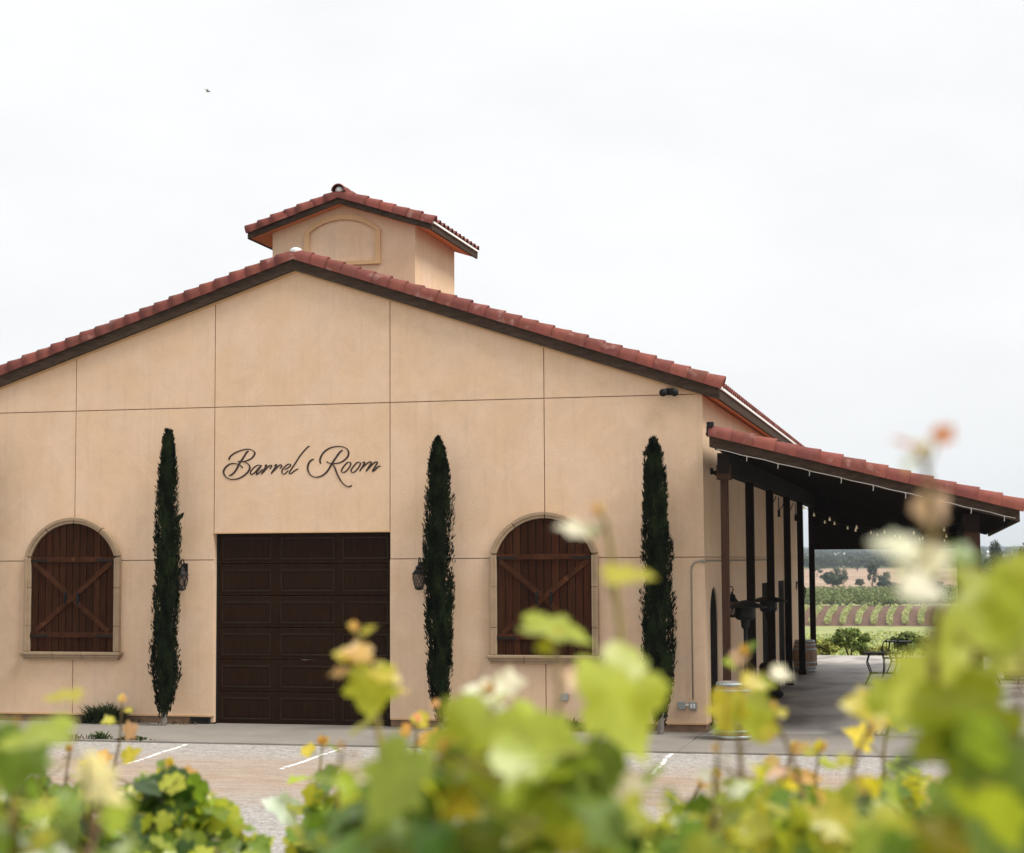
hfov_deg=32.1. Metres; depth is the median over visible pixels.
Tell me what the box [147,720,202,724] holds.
weed clump
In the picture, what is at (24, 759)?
grapevine
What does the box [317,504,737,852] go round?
grapevine
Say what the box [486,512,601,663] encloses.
shuttered window
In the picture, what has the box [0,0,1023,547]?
sky
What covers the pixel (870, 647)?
vine row
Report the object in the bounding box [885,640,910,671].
patio table
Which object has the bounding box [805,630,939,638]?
vine row
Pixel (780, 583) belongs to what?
double door
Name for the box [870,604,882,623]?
vine row
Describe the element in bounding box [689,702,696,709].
outlet box
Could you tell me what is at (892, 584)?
field tree
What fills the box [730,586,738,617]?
wall lantern
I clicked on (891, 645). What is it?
vine row
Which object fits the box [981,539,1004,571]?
valley tree
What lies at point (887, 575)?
slope tree
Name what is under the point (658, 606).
italian cypress
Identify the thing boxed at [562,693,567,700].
outlet box
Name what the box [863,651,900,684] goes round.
patio table
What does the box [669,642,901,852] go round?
grapevine
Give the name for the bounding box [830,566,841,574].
slope tree
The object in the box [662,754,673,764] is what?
parking line
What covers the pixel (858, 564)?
slope tree
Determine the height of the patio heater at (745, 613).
2.010 m
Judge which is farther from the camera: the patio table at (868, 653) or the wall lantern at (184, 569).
the patio table at (868, 653)
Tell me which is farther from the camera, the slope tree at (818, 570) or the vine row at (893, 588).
the slope tree at (818, 570)
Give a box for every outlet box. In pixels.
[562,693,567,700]
[678,702,685,709]
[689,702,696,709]
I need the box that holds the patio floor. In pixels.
[708,656,1023,735]
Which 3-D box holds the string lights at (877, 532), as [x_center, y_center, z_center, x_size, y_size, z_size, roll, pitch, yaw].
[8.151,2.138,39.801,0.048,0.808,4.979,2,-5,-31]
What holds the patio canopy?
on the patio floor
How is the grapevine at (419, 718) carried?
on the ground
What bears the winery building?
on the ground
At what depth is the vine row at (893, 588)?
413.05 m
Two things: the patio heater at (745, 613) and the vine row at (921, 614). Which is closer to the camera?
the patio heater at (745, 613)
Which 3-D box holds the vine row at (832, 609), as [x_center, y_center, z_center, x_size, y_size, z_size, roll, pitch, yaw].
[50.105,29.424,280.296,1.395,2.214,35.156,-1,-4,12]
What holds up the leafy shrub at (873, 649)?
on the ground
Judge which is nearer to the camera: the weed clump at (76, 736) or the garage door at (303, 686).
the weed clump at (76, 736)
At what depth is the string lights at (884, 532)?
36.34 m
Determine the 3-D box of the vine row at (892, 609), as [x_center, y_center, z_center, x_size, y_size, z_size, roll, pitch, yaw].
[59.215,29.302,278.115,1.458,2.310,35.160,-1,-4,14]
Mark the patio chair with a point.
(883, 657)
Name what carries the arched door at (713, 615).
in the winery building
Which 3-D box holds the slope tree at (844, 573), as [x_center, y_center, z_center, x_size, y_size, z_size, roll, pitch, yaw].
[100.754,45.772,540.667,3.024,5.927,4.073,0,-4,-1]
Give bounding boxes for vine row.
[804,589,957,595]
[804,590,957,596]
[804,592,957,598]
[804,594,957,601]
[804,596,950,606]
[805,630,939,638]
[806,584,956,591]
[806,585,956,592]
[807,588,957,593]
[808,603,823,623]
[808,635,928,644]
[824,604,837,623]
[830,647,919,655]
[835,645,920,654]
[836,644,892,654]
[839,604,852,624]
[855,604,867,623]
[861,639,892,645]
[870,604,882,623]
[886,604,897,625]
[901,604,912,623]
[917,604,927,624]
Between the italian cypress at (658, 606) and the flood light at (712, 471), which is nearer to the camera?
the italian cypress at (658, 606)
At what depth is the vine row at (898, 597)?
331.25 m
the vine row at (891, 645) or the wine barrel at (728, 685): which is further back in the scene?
the vine row at (891, 645)
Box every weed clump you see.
[74,734,93,739]
[76,703,139,723]
[88,730,113,738]
[112,735,151,739]
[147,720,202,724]
[568,718,582,730]
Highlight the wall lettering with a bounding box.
[223,446,380,486]
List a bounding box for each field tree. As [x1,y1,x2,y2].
[819,572,843,586]
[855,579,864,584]
[867,561,877,586]
[875,577,890,586]
[888,582,897,587]
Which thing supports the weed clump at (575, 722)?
on the concrete apron
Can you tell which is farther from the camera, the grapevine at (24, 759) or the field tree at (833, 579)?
the field tree at (833, 579)
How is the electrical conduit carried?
attached to the winery building
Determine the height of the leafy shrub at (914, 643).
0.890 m
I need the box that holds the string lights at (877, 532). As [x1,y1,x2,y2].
[805,508,954,539]
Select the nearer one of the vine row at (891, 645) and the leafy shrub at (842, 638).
the leafy shrub at (842, 638)
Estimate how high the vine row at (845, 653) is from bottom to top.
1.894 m
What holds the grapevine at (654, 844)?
on the ground
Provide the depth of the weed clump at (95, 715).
29.98 m
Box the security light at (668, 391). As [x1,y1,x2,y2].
[659,388,677,396]
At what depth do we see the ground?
24.05 m
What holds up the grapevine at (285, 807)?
on the ground
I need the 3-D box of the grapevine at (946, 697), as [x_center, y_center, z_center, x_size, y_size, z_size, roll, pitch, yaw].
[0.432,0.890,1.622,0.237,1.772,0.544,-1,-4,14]
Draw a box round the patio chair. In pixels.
[881,638,904,677]
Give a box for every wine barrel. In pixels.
[713,680,750,740]
[793,639,816,671]
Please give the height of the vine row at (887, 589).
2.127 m
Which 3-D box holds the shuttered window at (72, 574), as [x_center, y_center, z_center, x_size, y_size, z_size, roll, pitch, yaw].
[-7.541,2.771,30.511,1.880,2.427,0.164,-1,-4,14]
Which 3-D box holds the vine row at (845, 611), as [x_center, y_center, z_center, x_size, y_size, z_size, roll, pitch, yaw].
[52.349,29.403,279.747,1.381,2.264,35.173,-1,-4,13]
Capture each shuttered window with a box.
[19,517,122,659]
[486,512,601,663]
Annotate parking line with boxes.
[129,744,187,763]
[280,749,339,768]
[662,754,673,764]
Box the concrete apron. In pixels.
[0,720,915,757]
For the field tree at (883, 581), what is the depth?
478.79 m
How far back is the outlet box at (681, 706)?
27.94 m
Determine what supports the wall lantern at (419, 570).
attached to the winery building
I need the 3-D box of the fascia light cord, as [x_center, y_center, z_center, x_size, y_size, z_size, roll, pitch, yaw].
[5.302,0.872,26.918,4.410,1.163,0.016,-1,-4,14]
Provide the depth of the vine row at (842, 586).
429.56 m
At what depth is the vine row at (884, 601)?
314.87 m
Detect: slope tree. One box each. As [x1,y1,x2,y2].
[815,567,822,574]
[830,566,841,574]
[840,568,848,583]
[854,560,861,571]
[872,561,880,568]
[877,571,890,580]
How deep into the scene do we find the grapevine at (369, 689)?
2.65 m
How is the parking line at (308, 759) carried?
on the ground
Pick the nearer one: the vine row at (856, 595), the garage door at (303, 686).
the garage door at (303, 686)
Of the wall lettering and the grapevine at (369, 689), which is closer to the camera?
the grapevine at (369, 689)
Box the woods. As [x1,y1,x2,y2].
[804,546,1023,568]
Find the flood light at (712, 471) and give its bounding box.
[710,468,715,475]
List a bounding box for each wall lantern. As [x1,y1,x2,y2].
[177,559,188,590]
[412,557,424,589]
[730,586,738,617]
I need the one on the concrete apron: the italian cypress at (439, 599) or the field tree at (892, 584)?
the italian cypress at (439, 599)
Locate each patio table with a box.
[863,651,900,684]
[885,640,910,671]
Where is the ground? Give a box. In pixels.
[38,554,1008,852]
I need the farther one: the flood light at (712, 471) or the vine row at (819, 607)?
the vine row at (819, 607)
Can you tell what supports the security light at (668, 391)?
attached to the winery building
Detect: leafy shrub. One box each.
[816,639,840,654]
[824,626,871,654]
[859,646,890,655]
[890,631,923,651]
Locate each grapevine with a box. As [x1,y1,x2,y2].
[0,687,144,852]
[0,693,275,852]
[261,734,344,852]
[292,621,409,851]
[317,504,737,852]
[399,699,462,829]
[647,767,733,852]
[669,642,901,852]
[763,720,944,847]
[847,423,1023,852]
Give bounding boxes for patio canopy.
[705,422,1023,698]
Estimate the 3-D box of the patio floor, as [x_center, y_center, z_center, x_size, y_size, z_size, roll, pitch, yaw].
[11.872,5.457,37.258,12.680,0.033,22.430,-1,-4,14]
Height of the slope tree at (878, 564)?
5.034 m
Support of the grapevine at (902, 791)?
on the ground
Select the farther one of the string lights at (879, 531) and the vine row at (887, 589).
the vine row at (887, 589)
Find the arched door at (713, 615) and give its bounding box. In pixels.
[710,588,717,726]
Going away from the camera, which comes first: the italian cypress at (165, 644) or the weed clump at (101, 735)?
the weed clump at (101, 735)
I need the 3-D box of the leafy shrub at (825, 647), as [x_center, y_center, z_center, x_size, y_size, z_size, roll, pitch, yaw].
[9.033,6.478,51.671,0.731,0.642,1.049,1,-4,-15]
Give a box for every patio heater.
[730,600,766,672]
[756,596,787,697]
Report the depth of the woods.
1010.80 m
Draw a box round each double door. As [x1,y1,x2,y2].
[762,583,767,662]
[778,580,784,664]
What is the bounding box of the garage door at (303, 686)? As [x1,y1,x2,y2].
[216,532,390,725]
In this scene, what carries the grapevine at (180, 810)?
on the ground
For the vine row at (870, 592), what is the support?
on the ground
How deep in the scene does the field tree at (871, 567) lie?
495.16 m
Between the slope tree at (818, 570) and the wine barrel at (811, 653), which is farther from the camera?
the slope tree at (818, 570)
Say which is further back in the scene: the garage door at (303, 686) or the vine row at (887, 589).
the vine row at (887, 589)
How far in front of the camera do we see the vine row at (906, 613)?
273.14 m
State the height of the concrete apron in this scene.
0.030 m
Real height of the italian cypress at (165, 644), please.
4.971 m
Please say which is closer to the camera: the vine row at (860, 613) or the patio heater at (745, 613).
the patio heater at (745, 613)
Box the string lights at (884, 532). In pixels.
[791,498,959,534]
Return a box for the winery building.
[0,183,804,731]
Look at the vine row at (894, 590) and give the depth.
380.33 m
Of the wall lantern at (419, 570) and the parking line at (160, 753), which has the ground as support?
the parking line at (160, 753)
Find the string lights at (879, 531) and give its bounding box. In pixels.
[815,517,956,541]
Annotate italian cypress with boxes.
[147,427,183,725]
[422,435,455,726]
[637,435,677,734]
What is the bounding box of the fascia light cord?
[717,449,1013,520]
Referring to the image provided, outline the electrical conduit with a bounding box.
[691,560,766,699]
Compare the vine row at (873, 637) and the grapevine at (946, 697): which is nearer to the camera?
the grapevine at (946, 697)
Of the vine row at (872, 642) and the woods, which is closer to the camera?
the vine row at (872, 642)

